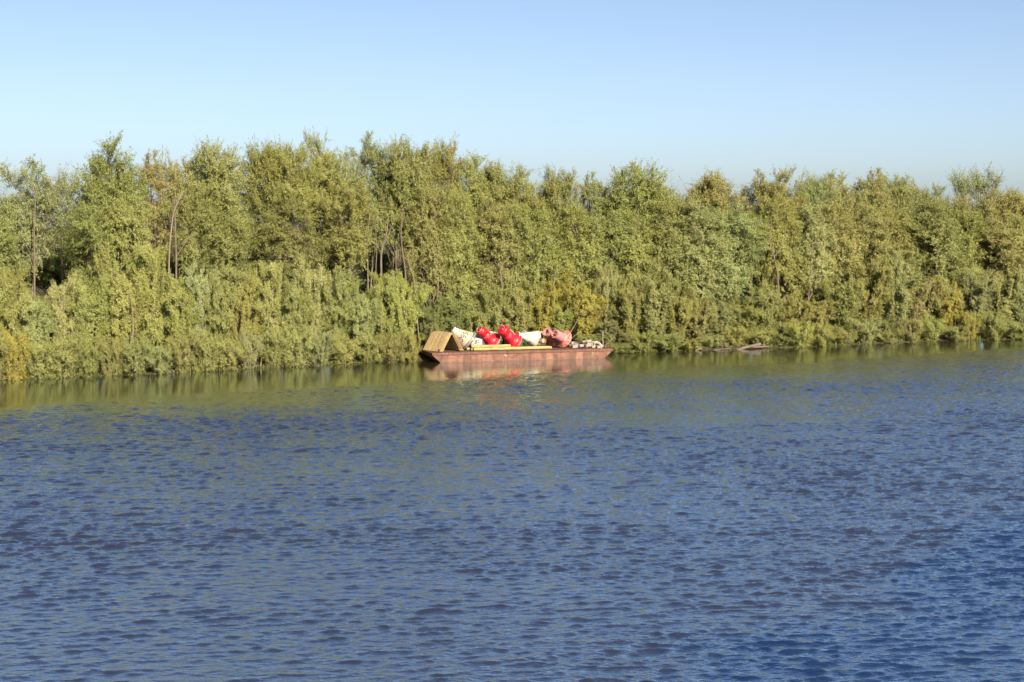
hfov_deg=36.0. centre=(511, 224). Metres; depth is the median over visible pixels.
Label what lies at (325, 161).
willow tree
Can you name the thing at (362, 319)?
willow shrub
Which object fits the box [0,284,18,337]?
willow shrub
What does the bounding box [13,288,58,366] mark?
willow shrub
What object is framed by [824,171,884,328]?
willow tree
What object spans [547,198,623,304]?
willow tree
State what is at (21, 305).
willow shrub
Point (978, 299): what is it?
willow shrub
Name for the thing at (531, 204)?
willow tree
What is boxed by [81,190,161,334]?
willow tree
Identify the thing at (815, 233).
willow tree
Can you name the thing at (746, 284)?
willow tree
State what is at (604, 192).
willow tree
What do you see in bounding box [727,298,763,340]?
willow shrub
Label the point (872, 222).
willow tree
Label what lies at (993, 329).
bank shrub
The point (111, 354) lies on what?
bank shrub
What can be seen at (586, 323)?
willow shrub
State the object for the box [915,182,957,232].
willow tree
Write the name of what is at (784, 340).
bank shrub
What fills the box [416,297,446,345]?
willow shrub
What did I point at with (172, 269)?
willow tree
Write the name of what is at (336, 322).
willow shrub
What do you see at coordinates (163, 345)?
willow shrub
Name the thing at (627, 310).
willow shrub
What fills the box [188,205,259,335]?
willow tree
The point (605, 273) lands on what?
willow shrub
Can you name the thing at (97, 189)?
willow tree
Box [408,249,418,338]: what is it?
bare tree
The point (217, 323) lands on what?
willow shrub
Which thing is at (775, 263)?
bare tree
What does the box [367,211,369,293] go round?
bare tree
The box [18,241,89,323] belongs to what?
willow tree
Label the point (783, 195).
willow tree
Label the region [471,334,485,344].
navigation buoy
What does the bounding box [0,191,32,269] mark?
willow tree
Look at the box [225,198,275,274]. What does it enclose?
willow tree
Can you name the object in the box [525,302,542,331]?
willow shrub
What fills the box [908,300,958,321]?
willow shrub
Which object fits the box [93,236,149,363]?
willow shrub
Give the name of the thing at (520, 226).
willow tree
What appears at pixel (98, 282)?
willow tree
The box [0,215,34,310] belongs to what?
willow tree
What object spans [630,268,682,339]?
willow shrub
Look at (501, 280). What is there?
bare tree
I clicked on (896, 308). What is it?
willow shrub
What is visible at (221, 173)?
willow tree
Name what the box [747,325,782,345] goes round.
bank shrub
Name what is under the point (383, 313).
willow shrub
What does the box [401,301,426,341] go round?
willow shrub
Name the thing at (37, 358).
bank shrub
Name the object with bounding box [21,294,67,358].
willow shrub
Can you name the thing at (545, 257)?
willow tree
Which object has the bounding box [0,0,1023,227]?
sky
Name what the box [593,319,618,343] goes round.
willow shrub
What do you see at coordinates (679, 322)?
willow shrub
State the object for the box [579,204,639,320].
willow tree
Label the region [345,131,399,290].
willow tree
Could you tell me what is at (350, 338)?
willow shrub
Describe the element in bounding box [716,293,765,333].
willow shrub
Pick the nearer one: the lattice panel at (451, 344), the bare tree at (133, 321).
the bare tree at (133, 321)
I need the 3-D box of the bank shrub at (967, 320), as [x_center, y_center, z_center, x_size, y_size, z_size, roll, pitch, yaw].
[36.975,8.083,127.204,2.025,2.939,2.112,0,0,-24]
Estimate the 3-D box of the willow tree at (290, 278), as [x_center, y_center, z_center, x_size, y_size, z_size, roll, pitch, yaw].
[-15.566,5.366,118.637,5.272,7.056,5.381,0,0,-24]
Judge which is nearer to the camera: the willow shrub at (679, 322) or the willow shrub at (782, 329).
the willow shrub at (679, 322)
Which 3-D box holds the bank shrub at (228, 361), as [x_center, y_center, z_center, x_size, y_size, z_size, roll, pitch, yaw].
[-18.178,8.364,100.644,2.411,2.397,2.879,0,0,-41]
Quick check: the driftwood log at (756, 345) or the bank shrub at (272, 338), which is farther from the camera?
the driftwood log at (756, 345)
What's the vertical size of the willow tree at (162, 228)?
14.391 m
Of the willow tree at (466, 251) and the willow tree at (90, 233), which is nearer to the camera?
the willow tree at (90, 233)
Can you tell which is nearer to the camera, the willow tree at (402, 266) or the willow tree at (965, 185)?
the willow tree at (402, 266)
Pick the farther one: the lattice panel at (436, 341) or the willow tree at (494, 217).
the willow tree at (494, 217)
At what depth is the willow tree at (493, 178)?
118.27 m
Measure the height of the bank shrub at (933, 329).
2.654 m
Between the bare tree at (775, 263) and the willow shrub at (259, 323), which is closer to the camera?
the willow shrub at (259, 323)
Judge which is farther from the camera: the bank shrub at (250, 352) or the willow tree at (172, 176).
the willow tree at (172, 176)
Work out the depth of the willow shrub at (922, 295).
127.82 m
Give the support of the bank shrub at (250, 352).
on the ground at (420, 356)
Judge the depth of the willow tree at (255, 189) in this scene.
110.18 m
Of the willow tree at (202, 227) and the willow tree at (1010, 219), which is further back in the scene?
the willow tree at (1010, 219)
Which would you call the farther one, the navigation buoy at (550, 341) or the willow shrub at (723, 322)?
the willow shrub at (723, 322)
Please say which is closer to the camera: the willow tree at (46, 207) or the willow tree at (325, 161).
the willow tree at (46, 207)
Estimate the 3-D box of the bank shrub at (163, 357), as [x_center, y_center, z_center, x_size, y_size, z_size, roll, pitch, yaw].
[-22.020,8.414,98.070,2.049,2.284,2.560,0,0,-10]
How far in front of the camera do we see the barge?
107.84 m
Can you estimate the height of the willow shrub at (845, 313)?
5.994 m
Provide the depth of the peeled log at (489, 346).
107.94 m
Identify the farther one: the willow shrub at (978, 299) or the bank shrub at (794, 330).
the willow shrub at (978, 299)
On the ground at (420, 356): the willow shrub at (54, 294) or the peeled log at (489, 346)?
the willow shrub at (54, 294)
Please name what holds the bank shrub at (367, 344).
on the ground at (420, 356)
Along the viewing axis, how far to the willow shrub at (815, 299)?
128.85 m
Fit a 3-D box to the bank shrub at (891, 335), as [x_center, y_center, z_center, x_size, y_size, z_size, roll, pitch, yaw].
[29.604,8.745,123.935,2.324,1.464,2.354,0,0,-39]
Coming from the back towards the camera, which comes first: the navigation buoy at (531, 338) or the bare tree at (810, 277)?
the bare tree at (810, 277)
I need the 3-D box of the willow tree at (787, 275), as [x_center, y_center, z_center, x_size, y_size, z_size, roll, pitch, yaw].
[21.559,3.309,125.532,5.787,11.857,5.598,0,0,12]
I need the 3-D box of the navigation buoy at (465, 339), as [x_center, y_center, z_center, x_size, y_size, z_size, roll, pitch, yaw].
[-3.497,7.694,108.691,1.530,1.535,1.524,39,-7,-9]
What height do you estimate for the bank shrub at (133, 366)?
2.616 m
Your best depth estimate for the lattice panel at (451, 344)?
107.71 m
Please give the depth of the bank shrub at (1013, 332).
127.37 m
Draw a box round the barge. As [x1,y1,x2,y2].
[417,344,612,362]
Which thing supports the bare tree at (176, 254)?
on the ground at (420, 356)
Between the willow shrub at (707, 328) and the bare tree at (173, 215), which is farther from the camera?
the willow shrub at (707, 328)
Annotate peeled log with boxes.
[471,344,510,347]
[473,346,551,350]
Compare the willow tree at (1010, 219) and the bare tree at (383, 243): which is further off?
the willow tree at (1010, 219)
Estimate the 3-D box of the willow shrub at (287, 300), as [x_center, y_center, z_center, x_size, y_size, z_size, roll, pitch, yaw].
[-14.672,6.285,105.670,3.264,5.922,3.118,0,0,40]
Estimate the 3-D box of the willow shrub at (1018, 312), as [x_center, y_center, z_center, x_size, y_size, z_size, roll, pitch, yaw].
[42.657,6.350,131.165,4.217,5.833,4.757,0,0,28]
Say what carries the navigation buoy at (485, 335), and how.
on the barge
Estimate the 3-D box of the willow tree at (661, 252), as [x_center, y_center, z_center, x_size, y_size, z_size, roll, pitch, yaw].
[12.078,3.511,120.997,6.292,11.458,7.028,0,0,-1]
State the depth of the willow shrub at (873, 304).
125.55 m
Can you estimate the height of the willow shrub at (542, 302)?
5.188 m
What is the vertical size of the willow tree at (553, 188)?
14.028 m
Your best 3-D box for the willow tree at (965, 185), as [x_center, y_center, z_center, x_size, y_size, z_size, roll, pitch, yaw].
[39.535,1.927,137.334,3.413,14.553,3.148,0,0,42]
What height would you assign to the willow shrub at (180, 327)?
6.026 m
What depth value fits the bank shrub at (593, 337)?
115.40 m
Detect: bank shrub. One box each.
[0,324,33,380]
[0,337,21,379]
[17,340,63,379]
[47,325,89,377]
[72,343,106,376]
[90,334,126,376]
[115,336,155,374]
[144,342,173,374]
[167,332,202,372]
[180,326,229,371]
[211,337,246,370]
[235,326,264,368]
[255,325,290,367]
[273,320,317,366]
[302,328,337,365]
[329,332,363,364]
[354,331,382,362]
[376,329,414,362]
[400,331,424,361]
[420,319,445,341]
[574,334,604,344]
[606,341,635,353]
[620,329,661,352]
[651,331,684,351]
[675,337,705,350]
[698,333,727,347]
[722,324,751,345]
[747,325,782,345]
[769,334,796,346]
[782,318,817,347]
[808,322,837,346]
[831,324,860,345]
[851,316,883,343]
[875,327,906,343]
[896,315,927,341]
[920,312,947,340]
[939,324,971,340]
[954,307,981,339]
[978,311,1010,340]
[1000,318,1023,339]
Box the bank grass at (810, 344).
[2,332,1009,378]
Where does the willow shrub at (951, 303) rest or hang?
on the ground at (420, 356)
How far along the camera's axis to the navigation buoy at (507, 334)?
109.02 m
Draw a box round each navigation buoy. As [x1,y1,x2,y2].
[451,327,475,349]
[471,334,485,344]
[476,326,499,344]
[498,324,521,346]
[519,331,545,345]
[522,331,543,345]
[542,328,556,346]
[550,328,571,347]
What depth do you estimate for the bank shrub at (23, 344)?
94.07 m
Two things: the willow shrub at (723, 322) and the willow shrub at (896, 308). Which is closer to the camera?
the willow shrub at (723, 322)
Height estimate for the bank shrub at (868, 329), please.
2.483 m
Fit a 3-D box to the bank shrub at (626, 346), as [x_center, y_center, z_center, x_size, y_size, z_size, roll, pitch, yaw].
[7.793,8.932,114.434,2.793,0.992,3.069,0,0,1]
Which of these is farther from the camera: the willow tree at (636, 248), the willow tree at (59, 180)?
the willow tree at (636, 248)
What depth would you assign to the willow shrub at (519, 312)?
114.55 m
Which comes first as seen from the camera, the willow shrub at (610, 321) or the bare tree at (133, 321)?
the bare tree at (133, 321)
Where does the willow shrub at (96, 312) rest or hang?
on the ground at (420, 356)
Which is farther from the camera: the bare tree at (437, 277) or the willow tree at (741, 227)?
the willow tree at (741, 227)
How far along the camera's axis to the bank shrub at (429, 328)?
110.09 m
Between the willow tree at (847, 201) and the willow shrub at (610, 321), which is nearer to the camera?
the willow shrub at (610, 321)
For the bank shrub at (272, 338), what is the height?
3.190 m
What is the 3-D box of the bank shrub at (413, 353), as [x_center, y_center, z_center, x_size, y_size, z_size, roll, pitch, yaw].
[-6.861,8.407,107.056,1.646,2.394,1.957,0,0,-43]
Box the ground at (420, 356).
[0,228,1020,380]
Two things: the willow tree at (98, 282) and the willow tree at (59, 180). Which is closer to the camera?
the willow tree at (59, 180)
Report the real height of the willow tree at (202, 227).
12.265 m
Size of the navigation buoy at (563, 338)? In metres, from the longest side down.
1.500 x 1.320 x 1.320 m
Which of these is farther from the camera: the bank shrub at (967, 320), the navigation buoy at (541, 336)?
the bank shrub at (967, 320)
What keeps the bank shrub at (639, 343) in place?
on the ground at (420, 356)
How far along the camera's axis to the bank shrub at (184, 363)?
98.85 m
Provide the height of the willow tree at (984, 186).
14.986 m
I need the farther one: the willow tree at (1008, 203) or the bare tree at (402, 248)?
the willow tree at (1008, 203)
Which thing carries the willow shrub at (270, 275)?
on the ground at (420, 356)
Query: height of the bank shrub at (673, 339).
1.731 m
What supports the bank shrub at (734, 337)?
on the ground at (420, 356)
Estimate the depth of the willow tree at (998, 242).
130.88 m
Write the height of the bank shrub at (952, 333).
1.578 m
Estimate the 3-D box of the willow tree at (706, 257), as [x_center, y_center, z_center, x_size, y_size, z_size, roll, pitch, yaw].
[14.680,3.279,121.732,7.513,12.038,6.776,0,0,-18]
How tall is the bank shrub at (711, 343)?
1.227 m
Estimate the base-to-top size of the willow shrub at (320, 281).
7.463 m
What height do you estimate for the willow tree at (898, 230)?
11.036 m
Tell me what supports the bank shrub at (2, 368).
on the ground at (420, 356)
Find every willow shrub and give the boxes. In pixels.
[0,265,35,365]
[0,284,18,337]
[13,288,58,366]
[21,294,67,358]
[43,270,87,359]
[62,271,119,361]
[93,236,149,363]
[121,238,187,363]
[138,302,171,347]
[155,276,203,361]
[164,261,220,354]
[201,274,238,359]
[218,264,265,358]
[241,256,302,354]
[242,310,280,348]
[276,275,317,357]
[289,252,333,341]
[309,265,361,354]
[338,291,387,340]
[342,269,383,353]
[365,268,402,351]
[378,271,433,352]
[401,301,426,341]
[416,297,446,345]
[430,293,474,331]
[456,297,489,333]
[473,286,510,342]
[486,277,546,345]
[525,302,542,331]
[526,279,564,344]
[544,297,579,333]
[555,266,610,341]
[589,259,618,338]
[591,307,631,336]
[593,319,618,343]
[602,278,649,342]
[620,314,644,334]
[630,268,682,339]
[659,278,695,343]
[677,299,720,334]
[683,295,718,339]
[703,298,740,340]
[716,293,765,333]
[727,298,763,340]
[740,301,805,334]
[743,286,790,338]
[774,289,814,337]
[795,294,830,325]
[801,299,838,335]
[815,267,865,332]
[845,254,894,332]
[864,247,922,331]
[903,268,944,333]
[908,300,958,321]
[932,274,964,326]
[935,309,963,327]
[949,263,997,331]
[976,261,1023,326]
[1001,275,1023,331]
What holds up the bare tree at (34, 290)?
on the ground at (420, 356)
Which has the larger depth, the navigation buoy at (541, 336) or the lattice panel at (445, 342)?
the navigation buoy at (541, 336)
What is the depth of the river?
49.52 m
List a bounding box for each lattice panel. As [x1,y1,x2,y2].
[423,332,449,351]
[436,331,450,351]
[439,331,460,350]
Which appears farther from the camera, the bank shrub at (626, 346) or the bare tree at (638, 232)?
the bare tree at (638, 232)
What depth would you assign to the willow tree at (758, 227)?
124.68 m
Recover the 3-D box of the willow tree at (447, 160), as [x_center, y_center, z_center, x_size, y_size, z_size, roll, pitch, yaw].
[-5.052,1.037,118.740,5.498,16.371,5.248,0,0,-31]
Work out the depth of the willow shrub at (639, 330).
124.51 m
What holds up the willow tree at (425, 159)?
on the ground at (420, 356)
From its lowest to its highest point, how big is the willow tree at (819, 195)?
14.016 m
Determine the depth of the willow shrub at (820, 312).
122.80 m
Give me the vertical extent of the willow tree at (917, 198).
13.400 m
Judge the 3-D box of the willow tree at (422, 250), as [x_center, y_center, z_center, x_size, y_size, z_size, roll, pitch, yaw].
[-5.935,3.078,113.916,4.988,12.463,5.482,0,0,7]
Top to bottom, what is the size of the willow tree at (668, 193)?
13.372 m
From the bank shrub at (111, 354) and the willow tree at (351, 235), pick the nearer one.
the bank shrub at (111, 354)
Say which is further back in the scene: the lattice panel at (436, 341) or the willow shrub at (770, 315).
the willow shrub at (770, 315)
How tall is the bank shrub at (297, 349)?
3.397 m
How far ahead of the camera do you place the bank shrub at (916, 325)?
124.86 m
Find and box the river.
[0,339,1023,681]
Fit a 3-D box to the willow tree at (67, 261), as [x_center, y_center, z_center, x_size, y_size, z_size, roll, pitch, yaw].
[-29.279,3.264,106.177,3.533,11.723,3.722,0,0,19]
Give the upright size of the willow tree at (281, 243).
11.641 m
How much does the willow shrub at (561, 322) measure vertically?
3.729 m
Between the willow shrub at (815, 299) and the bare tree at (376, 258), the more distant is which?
the willow shrub at (815, 299)
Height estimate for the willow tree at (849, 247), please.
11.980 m
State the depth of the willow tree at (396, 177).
114.60 m
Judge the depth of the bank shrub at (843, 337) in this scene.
121.35 m
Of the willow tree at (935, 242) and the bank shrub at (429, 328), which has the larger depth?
the willow tree at (935, 242)
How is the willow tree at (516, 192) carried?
on the ground at (420, 356)
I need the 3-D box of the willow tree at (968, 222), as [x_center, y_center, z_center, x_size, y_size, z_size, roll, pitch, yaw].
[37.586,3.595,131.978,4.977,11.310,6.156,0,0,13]
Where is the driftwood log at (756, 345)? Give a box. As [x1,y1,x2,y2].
[736,342,769,349]
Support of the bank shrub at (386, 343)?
on the ground at (420, 356)
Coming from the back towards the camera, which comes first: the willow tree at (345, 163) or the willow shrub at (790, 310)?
the willow shrub at (790, 310)
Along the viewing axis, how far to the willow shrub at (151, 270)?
100.36 m
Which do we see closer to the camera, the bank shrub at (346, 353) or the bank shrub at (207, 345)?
the bank shrub at (207, 345)
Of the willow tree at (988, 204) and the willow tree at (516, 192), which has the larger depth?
the willow tree at (988, 204)
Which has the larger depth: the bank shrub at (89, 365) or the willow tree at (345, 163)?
the willow tree at (345, 163)
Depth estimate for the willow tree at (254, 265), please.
114.34 m
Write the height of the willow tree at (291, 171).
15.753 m
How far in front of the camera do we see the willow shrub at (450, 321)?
112.25 m
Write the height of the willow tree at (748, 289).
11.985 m
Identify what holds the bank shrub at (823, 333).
on the ground at (420, 356)
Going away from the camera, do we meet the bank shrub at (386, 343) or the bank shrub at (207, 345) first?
the bank shrub at (207, 345)
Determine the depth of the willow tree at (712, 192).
125.84 m
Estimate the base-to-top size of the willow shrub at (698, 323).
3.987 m
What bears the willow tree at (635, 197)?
on the ground at (420, 356)
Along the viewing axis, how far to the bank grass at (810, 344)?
115.77 m
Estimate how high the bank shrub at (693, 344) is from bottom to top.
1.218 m
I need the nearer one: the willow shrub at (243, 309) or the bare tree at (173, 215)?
the bare tree at (173, 215)
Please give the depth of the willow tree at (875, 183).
132.46 m
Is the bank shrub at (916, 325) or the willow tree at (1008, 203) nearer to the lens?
the bank shrub at (916, 325)
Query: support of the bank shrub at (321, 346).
on the ground at (420, 356)
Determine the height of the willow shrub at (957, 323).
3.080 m
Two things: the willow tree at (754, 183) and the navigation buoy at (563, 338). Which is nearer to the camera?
the navigation buoy at (563, 338)
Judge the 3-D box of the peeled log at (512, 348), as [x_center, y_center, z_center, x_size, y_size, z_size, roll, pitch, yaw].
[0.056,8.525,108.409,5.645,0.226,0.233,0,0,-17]
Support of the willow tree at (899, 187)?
on the ground at (420, 356)
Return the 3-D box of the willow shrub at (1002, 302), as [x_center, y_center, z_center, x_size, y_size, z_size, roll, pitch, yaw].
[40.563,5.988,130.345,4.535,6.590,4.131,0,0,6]
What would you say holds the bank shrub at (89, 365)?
on the ground at (420, 356)
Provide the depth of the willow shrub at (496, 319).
114.04 m
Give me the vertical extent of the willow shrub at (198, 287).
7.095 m
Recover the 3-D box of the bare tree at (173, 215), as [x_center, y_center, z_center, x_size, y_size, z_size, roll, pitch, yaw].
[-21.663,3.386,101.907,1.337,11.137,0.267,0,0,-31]
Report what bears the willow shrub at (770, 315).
on the ground at (420, 356)
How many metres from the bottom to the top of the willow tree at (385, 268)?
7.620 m
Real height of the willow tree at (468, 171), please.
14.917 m
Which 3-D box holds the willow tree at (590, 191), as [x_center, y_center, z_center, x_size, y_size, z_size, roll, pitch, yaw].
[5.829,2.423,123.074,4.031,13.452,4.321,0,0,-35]
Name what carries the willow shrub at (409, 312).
on the ground at (420, 356)
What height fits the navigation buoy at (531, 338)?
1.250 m
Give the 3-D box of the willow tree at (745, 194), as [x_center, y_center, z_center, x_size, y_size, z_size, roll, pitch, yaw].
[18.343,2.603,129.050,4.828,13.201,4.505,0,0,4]
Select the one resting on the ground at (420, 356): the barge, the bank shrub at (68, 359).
the bank shrub at (68, 359)
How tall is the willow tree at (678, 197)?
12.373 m
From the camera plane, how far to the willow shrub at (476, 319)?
113.29 m
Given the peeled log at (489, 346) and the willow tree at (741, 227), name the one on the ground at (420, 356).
the willow tree at (741, 227)
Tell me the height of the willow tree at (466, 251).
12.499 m
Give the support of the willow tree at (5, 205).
on the ground at (420, 356)
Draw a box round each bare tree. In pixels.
[19,187,36,312]
[129,291,133,343]
[167,191,184,361]
[174,195,195,278]
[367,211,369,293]
[374,217,376,335]
[380,217,391,296]
[400,209,406,283]
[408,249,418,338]
[437,243,439,305]
[494,253,513,318]
[634,209,655,286]
[770,217,789,333]
[806,239,818,330]
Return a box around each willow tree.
[0,153,70,294]
[0,180,21,262]
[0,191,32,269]
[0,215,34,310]
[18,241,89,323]
[48,163,82,299]
[49,194,92,285]
[58,200,126,336]
[59,129,162,343]
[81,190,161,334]
[84,254,131,286]
[132,148,182,347]
[150,144,207,292]
[155,250,204,292]
[159,179,223,282]
[171,135,256,258]
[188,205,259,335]
[213,248,282,296]
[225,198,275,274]
[227,133,293,272]
[249,189,335,280]
[253,133,328,282]
[278,254,334,289]
[290,125,350,275]
[313,145,365,291]
[314,176,381,341]
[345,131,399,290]
[352,242,412,306]
[364,133,432,326]
[386,201,431,303]
[388,133,451,343]
[394,182,463,342]
[421,182,496,326]
[426,132,472,300]
[447,150,498,307]
[460,188,524,323]
[467,155,514,325]
[483,199,542,324]
[498,160,555,244]
[510,205,574,323]
[522,182,551,284]
[533,163,591,300]
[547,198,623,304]
[572,170,606,273]
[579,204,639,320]
[587,180,620,255]
[590,157,672,329]
[600,204,671,317]
[632,196,700,333]
[640,176,678,271]
[657,190,745,314]
[673,186,704,232]
[679,165,745,333]
[695,198,769,313]
[722,177,754,292]
[726,208,756,297]
[733,206,779,335]
[739,193,795,300]
[740,168,772,288]
[748,163,815,333]
[751,192,816,332]
[783,200,842,328]
[791,168,844,293]
[804,168,866,228]
[807,194,879,318]
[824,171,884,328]
[843,198,904,296]
[850,167,897,226]
[862,204,934,324]
[871,171,923,232]
[890,196,975,328]
[894,176,937,222]
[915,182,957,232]
[945,166,985,314]
[945,191,1007,269]
[945,200,990,330]
[958,162,1007,324]
[959,212,1023,325]
[970,182,1023,268]
[992,209,1023,286]

